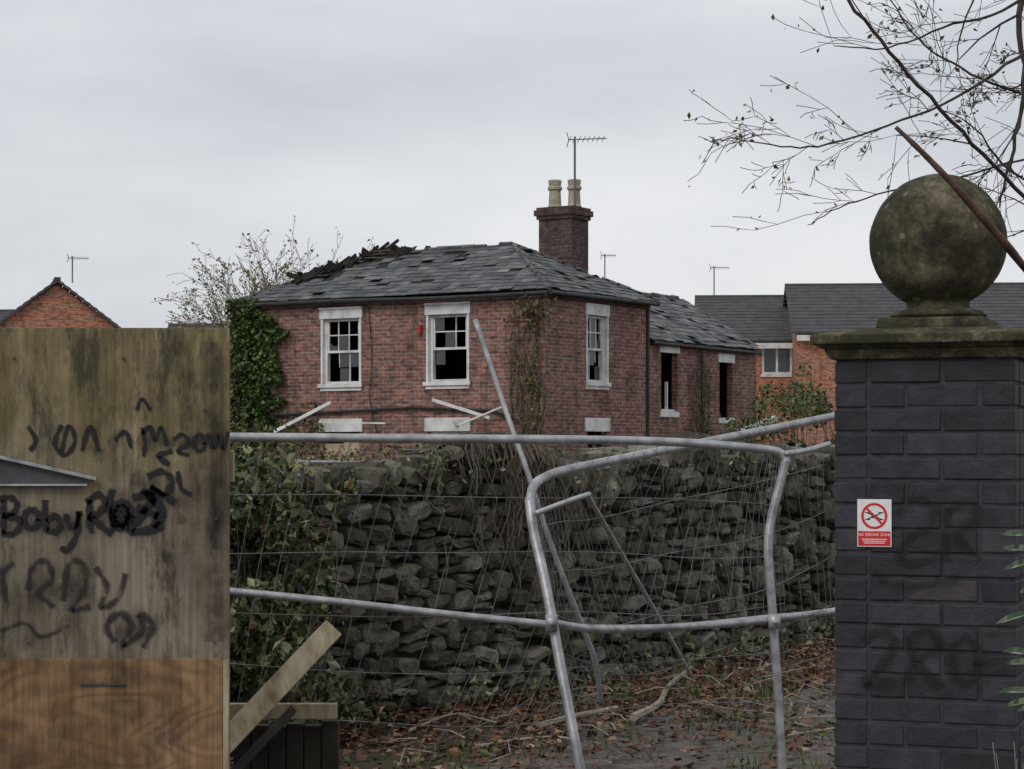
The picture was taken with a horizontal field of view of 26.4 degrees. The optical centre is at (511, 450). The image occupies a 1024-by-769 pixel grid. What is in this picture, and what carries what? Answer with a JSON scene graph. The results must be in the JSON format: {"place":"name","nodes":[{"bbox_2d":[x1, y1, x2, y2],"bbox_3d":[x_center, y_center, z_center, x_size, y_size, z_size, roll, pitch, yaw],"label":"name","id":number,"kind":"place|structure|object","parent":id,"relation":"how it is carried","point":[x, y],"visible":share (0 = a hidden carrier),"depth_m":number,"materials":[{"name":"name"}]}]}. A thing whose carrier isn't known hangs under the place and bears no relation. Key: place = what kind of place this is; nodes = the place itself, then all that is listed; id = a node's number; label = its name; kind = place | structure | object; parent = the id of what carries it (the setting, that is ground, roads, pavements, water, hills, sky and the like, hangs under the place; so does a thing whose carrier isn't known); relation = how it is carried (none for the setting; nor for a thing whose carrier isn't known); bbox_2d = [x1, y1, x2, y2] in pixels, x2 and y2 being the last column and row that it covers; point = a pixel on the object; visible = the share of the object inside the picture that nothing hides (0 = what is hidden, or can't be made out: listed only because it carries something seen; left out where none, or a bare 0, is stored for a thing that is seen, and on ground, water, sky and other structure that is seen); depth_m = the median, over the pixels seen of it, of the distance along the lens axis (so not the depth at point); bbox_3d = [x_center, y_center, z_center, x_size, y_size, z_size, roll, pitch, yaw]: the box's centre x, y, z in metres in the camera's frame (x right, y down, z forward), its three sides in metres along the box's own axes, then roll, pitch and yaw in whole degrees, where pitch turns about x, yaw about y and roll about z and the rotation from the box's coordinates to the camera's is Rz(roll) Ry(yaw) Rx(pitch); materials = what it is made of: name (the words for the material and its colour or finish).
{"place":"outdoors","nodes":[
{"label":"outdoors","id":0,"kind":"place"},
{"bbox_2d":[0,0,1023,327],"label":"sky","id":1,"kind":"structure","parent":0,"point":[133,133],"materials":[{"name":"grey"}]},
{"bbox_2d":[230,645,835,768],"bbox_3d":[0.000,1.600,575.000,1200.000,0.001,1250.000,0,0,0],"label":"ground","id":2,"kind":"structure","parent":0,"point":[386,758],"depth_m":12.58,"materials":[{"name":"brown soil"}]},
{"bbox_2d":[0,284,117,327],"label":"walls","id":3,"kind":"structure","parent":2,"relation":"on","point":[57,306],"depth_m":69.99,"materials":[{"name":"brick"}]},
{"bbox_2d":[0,277,120,327],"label":"roof","id":4,"kind":"structure","parent":3,"relation":"on","point":[56,280],"depth_m":69.90,"materials":[{"name":"tile"}]},
{"bbox_2d":[67,254,88,282],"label":"television aerial","id":5,"kind":"object","parent":4,"relation":"on","point":[72,263],"visible":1,"depth_m":73.98,"materials":[{"name":"metal"}]},
{"bbox_2d":[150,215,373,429],"bbox_3d":[-5.968,-2.184,56.139,6.314,7.571,5.310,0,0,0],"label":"bare birch tree","id":6,"kind":"object","parent":2,"relation":"on","point":[215,315],"visible":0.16,"depth_m":55.49,"materials":[{"name":"brown plant"}]},
{"bbox_2d":[230,445,365,728],"bbox_3d":[-1.497,0.782,11.558,1.202,1.664,1.920,0,0,14],"label":"bramble bush","id":7,"kind":"object","parent":2,"relation":"on","point":[279,644],"visible":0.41,"depth_m":11.51,"materials":[{"name":"green plant"}]},
{"bbox_2d":[289,460,376,502],"bbox_3d":[-1.795,0.830,24.505,1.588,1.455,0.513,0,0,-21],"label":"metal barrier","id":8,"kind":"object","parent":2,"relation":"on","point":[324,462],"visible":0.12,"depth_m":24.26,"materials":[{"name":"metal"}]},
{"bbox_2d":[230,416,566,474],"bbox_3d":[-0.684,0.514,32.024,8.706,2.188,5.216,0,0,0],"label":"scrub","id":9,"kind":"object","parent":2,"relation":"on","point":[265,453],"visible":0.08,"depth_m":32.32,"materials":[{"name":"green plant"}]},
{"bbox_2d":[231,290,761,452],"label":"gutters and pipes","id":10,"kind":"object","parent":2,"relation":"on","point":[507,294],"visible":0.94,"depth_m":45.42,"materials":[{"name":"black plastic"}]},
{"bbox_2d":[243,297,755,466],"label":"walls","id":11,"kind":"structure","parent":2,"relation":"on","point":[398,379],"depth_m":45.15,"materials":[{"name":"red brick"}]},
{"bbox_2d":[224,297,323,474],"bbox_3d":[-4.754,-0.978,47.034,2.628,4.643,2.076,0,0,32],"label":"ivy","id":12,"kind":"object","parent":11,"relation":"attached to","point":[261,324],"visible":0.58,"depth_m":46.67,"materials":[{"name":"green plant"}]},
{"bbox_2d":[324,442,358,464],"bbox_3d":[-3.546,0.550,45.732,0.950,1.800,0.065,0,0,32],"label":"door boarding","id":13,"kind":"object","parent":11,"relation":"attached to","point":[353,446],"depth_m":45.71,"materials":[{"name":"beige wood"}]},
{"bbox_2d":[325,318,358,383],"bbox_3d":[-3.509,-2.080,45.789,0.950,1.360,0.100,0,0,32],"label":"sash window","id":14,"kind":"structure","parent":11,"relation":"attached to","point":[348,357],"depth_m":45.81,"materials":[{"name":"white paint"}]},
{"bbox_2d":[417,325,421,333],"bbox_3d":[-1.884,-2.470,44.562,0.090,0.180,0.085,0,0,32],"label":"alarm box","id":15,"kind":"object","parent":11,"relation":"attached to","point":[419,329],"visible":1,"depth_m":44.53,"materials":[{"name":"red plastic"}]},
{"bbox_2d":[430,314,466,381],"bbox_3d":[-1.237,-2.080,44.350,0.950,1.360,0.100,0,0,32],"label":"sash window open","id":16,"kind":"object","parent":11,"relation":"attached to","point":[437,325],"visible":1,"depth_m":44.47,"materials":[{"name":"white paint"}]},
{"bbox_2d":[430,431,466,433],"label":"sash window ground","id":17,"kind":"structure","parent":11,"relation":"attached to","point":[452,432],"depth_m":44.31,"materials":[{"name":"white paint"}]},
{"bbox_2d":[260,294,650,309],"bbox_3d":[-1.459,-3.080,46.794,7.760,0.120,4.230,0,0,32],"label":"eaves course","id":18,"kind":"object","parent":11,"relation":"attached to","point":[495,298],"visible":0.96,"depth_m":45.05,"materials":[{"name":"brick"}]},
{"bbox_2d":[321,314,608,383],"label":"jambs","id":19,"kind":"object","parent":11,"relation":"attached to","point":[606,349],"visible":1,"depth_m":45.03,"materials":[{"name":"white paint"}]},
{"bbox_2d":[246,249,762,349],"bbox_3d":[-0.034,-3.335,49.045,7.980,1.970,9.780,0,0,32],"label":"roof underlay","id":20,"kind":"object","parent":11,"relation":"on","point":[336,273],"visible":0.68,"depth_m":47.05,"materials":[{"name":"black"}]},
{"bbox_2d":[239,244,764,348],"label":"roof slates","id":21,"kind":"object","parent":20,"relation":"on","point":[449,274],"visible":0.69,"depth_m":45.86,"materials":[{"name":"grey stone"}]},
{"bbox_2d":[286,239,430,284],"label":"charred rafters","id":22,"kind":"object","parent":21,"relation":"on","point":[327,268],"visible":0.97,"depth_m":47.24,"materials":[{"name":"black wood"}]},
{"bbox_2d":[355,250,390,261],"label":"exposed battens","id":23,"kind":"object","parent":22,"relation":"on","point":[375,254],"visible":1,"depth_m":47.29,"materials":[{"name":"black wood"}]},
{"bbox_2d":[236,242,678,300],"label":"ridge tiles","id":24,"kind":"object","parent":21,"relation":"on","point":[535,271],"visible":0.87,"depth_m":46.29,"materials":[{"name":"tile"}]},
{"bbox_2d":[273,398,776,432],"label":"fallen boards","id":25,"kind":"object","parent":11,"relation":"on","point":[326,404],"visible":0.79,"depth_m":45.10,"materials":[{"name":"white paint"}]},
{"bbox_2d":[317,301,734,431],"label":"lintels and sills","id":26,"kind":"object","parent":11,"relation":"attached to","point":[591,424],"visible":0.96,"depth_m":44.78,"materials":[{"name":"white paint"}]},
{"bbox_2d":[534,205,592,292],"bbox_3d":[1.120,-4.130,47.400,0.980,2.260,0.880,0,0,32],"label":"chimney stack","id":27,"kind":"object","parent":11,"relation":"on","point":[563,233],"visible":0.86,"depth_m":47.09,"materials":[{"name":"brick"}]},
{"bbox_2d":[548,179,581,206],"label":"chimney pots","id":28,"kind":"object","parent":27,"relation":"on","point":[554,188],"visible":0.93,"depth_m":47.32,"materials":[{"name":"ceramic"}]},
{"bbox_2d":[566,132,606,205],"bbox_3d":[1.597,-5.685,47.112,0.888,2.403,0.336,0,0,18],"label":"television aerial","id":29,"kind":"object","parent":27,"relation":"attached to","point":[575,139],"visible":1,"depth_m":47.18,"materials":[{"name":"metal"}]},
{"bbox_2d":[588,315,603,382],"bbox_3d":[1.641,-2.080,44.754,0.100,1.360,0.800,0,0,32],"label":"sash window side","id":30,"kind":"structure","parent":11,"relation":"attached to","point":[595,345],"depth_m":44.90,"materials":[{"name":"white paint"}]},
{"bbox_2d":[503,289,715,448],"bbox_3d":[2.304,-0.823,46.004,1.405,4.716,7.448,0,0,32],"label":"climbing vine","id":31,"kind":"object","parent":11,"relation":"attached to","point":[533,425],"visible":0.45,"depth_m":43.13,"materials":[{"name":"brown plant"}]},
{"bbox_2d":[661,382,674,411],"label":"wing window frames","id":32,"kind":"structure","parent":11,"relation":"attached to","point":[666,399],"depth_m":47.52,"materials":[{"name":"white paint"}]},
{"bbox_2d":[327,317,671,447],"bbox_3d":[-0.010,-0.550,49.083,7.260,4.900,9.050,0,0,32],"label":"interior","id":33,"kind":"object","parent":2,"relation":"on","point":[454,366],"visible":0.16,"depth_m":47.83,"materials":[{"name":"black"}]},
{"bbox_2d":[230,432,835,728],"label":"stones","id":34,"kind":"object","parent":2,"relation":"on","point":[420,582],"visible":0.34,"depth_m":14.46,"materials":[{"name":"grey stone"}]},
{"bbox_2d":[230,637,835,768],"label":"fallen leaves","id":35,"kind":"object","parent":2,"relation":"on","point":[812,651],"visible":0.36,"depth_m":12.80,"materials":[{"name":"brown plant"}]},
{"bbox_2d":[230,638,835,768],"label":"fallen sticks","id":36,"kind":"object","parent":2,"relation":"on","point":[649,709],"visible":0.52,"depth_m":12.88,"materials":[{"name":"brown wood"}]},
{"bbox_2d":[233,473,834,712],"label":"stone wall","id":37,"kind":"structure","parent":2,"relation":"on","point":[504,662],"depth_m":14.52,"materials":[{"name":"grey stone"}]},
{"bbox_2d":[237,423,834,731],"bbox_3d":[0.979,0.721,15.915,0.969,1.822,9.804,0,0,33],"label":"wall creeper","id":38,"kind":"object","parent":2,"relation":"on","point":[532,463],"depth_m":14.03,"materials":[{"name":"brown plant"}]},
{"bbox_2d":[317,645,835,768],"bbox_3d":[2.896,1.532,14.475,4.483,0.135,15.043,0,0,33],"label":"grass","id":39,"kind":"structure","parent":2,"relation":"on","point":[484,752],"depth_m":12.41,"materials":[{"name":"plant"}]},
{"bbox_2d":[524,412,835,768],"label":"temporary fence panel","id":40,"kind":"object","parent":2,"relation":"on","point":[553,624],"visible":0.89,"depth_m":8.56,"materials":[{"name":"metal"}]},
{"bbox_2d":[473,319,602,702],"bbox_3d":[0.147,0.257,8.904,0.578,1.589,0.226,0,0,-21],"label":"leaning steel pole","id":41,"kind":"object","parent":40,"relation":"attached to","point":[513,431],"visible":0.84,"depth_m":8.85,"materials":[{"name":"grey metal"}]},
{"bbox_2d":[586,497,692,675],"bbox_3d":[0.648,0.709,10.299,0.027,1.101,3.871,0,0,11],"label":"fallen steel pole","id":42,"kind":"object","parent":40,"relation":"attached to","point":[628,565],"visible":0.86,"depth_m":9.70,"materials":[{"name":"grey metal"}]},
{"bbox_2d":[753,341,791,444],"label":"walls","id":43,"kind":"structure","parent":2,"relation":"on","point":[785,381],"depth_m":79.98,"materials":[{"name":"brick"}]},
{"bbox_2d":[695,295,792,341],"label":"roof","id":44,"kind":"structure","parent":43,"relation":"on","point":[758,318],"depth_m":81.93,"materials":[{"name":"tile"}]},
{"bbox_2d":[709,263,729,294],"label":"television aerial","id":45,"kind":"object","parent":44,"relation":"on","point":[713,267],"visible":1,"depth_m":83.00,"materials":[{"name":"metal"}]},
{"bbox_2d":[755,343,792,376],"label":"window frames","id":46,"kind":"structure","parent":43,"relation":"attached to","point":[777,373],"depth_m":79.93,"materials":[{"name":"white paint"}]},
{"bbox_2d":[764,348,789,371],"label":"glass","id":47,"kind":"object","parent":46,"relation":"attached to","point":[770,359],"visible":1,"depth_m":80.02,"materials":[{"name":"grey glass"}]},
{"bbox_2d":[720,360,835,471],"bbox_3d":[5.429,-0.054,40.431,2.238,3.321,3.194,0,0,-39],"label":"green shrub","id":48,"kind":"object","parent":2,"relation":"on","point":[792,408],"visible":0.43,"depth_m":40.74,"materials":[{"name":"green plant"}]},
{"bbox_2d":[792,333,835,471],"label":"walls","id":49,"kind":"structure","parent":2,"relation":"on","point":[807,352],"depth_m":77.33,"materials":[{"name":"brick"}]},
{"bbox_2d":[797,335,809,340],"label":"window frames","id":50,"kind":"structure","parent":49,"relation":"attached to","point":[803,337],"depth_m":77.02,"materials":[{"name":"white paint"}]},
{"bbox_2d":[783,282,1023,333],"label":"roof","id":51,"kind":"structure","parent":49,"relation":"on","point":[821,307],"depth_m":79.03,"materials":[{"name":"tile"}]},
{"bbox_2d":[683,0,1023,239],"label":"overhanging tree","id":52,"kind":"object","parent":2,"relation":"on","point":[1018,16],"visible":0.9,"depth_m":8.94,"materials":[{"name":"brown plant"}]},
{"bbox_2d":[810,174,1023,768],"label":"gate pier","id":53,"kind":"structure","parent":2,"relation":"on","point":[929,413],"depth_m":6.75,"materials":[{"name":"brick"}]},
{"bbox_2d":[857,499,891,546],"bbox_3d":[1.125,0.225,6.785,0.107,0.148,0.005,0,0,20],"label":"no drone sign","id":54,"kind":"object","parent":53,"relation":"attached to","point":[874,522],"visible":1,"depth_m":6.78,"materials":[{"name":"white plastic"}]},
{"bbox_2d":[894,126,1023,271],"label":"broken branch","id":55,"kind":"object","parent":2,"relation":"on","point":[991,228],"visible":1,"depth_m":6.37,"materials":[{"name":"brown plant"}]},
{"bbox_2d":[992,742,1023,768],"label":"dead stalks","id":56,"kind":"object","parent":2,"relation":"on","point":[1014,755],"visible":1,"depth_m":6.10,"materials":[{"name":"beige plant"}]},
{"bbox_2d":[995,529,1023,712],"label":"laurel plant","id":57,"kind":"object","parent":2,"relation":"on","point":[1018,614],"visible":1,"depth_m":6.00,"materials":[{"name":"green plant"}]},
{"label":"walls","id":58,"kind":"object","parent":2,"relation":"on","visible":0},
{"bbox_2d":[0,309,14,319],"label":"roof","id":59,"kind":"structure","parent":58,"relation":"on","point":[4,313],"depth_m":84.92,"materials":[{"name":"tile"}]},
{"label":"walls","id":60,"kind":"object","parent":2,"relation":"on","visible":0},
{"bbox_2d":[167,323,231,329],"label":"roof","id":61,"kind":"structure","parent":60,"relation":"on","point":[170,326],"depth_m":102.86,"materials":[{"name":"tile"}]},
{"bbox_2d":[600,251,615,276],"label":"television aerial","id":62,"kind":"object","parent":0,"point":[604,255],"visible":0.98,"depth_m":83.98,"materials":[{"name":"metal"}]},
{"bbox_2d":[436,682,835,768],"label":"path","id":63,"kind":"structure","parent":0,"point":[678,743],"depth_m":11.78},
{"bbox_2d":[0,328,234,768],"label":"plywood hoarding","id":64,"kind":"object","parent":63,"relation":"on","point":[80,691],"visible":1,"depth_m":7.00,"materials":[{"name":"wood"}]},
{"bbox_2d":[0,397,229,648],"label":"graffiti","id":65,"kind":"object","parent":64,"relation":"attached to","point":[151,497],"visible":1,"depth_m":7.00,"materials":[{"name":"black paint"}]},
{"bbox_2d":[230,620,341,752],"bbox_3d":[-1.075,1.099,7.050,0.080,1.031,1.396,0,0,42],"label":"leaning timber plank","id":66,"kind":"object","parent":63,"relation":"on","point":[273,691],"visible":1,"depth_m":7.35,"materials":[{"name":"beige wood"}]},
{"bbox_2d":[233,719,339,768],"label":"dark timber pallet","id":67,"kind":"object","parent":63,"relation":"on","point":[295,745],"visible":0.81,"depth_m":7.66,"materials":[{"name":"black wood"}]},
{"bbox_2d":[231,706,296,768],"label":"leaning timber batten","id":68,"kind":"object","parent":67,"relation":"on","point":[262,741],"visible":1,"depth_m":7.29,"materials":[{"name":"brown wood"}]},
{"bbox_2d":[230,703,337,718],"bbox_3d":[-0.910,0.905,7.600,0.603,0.052,0.040,0,0,0],"label":"timber rail","id":69,"kind":"object","parent":67,"relation":"on","point":[316,710],"visible":0.45,"depth_m":7.58,"materials":[{"name":"brown wood"}]},
{"bbox_2d":[230,433,790,768],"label":"temporary fence panel","id":70,"kind":"object","parent":63,"relation":"on","point":[773,619],"visible":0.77,"depth_m":8.59,"materials":[{"name":"metal"}]}
]}

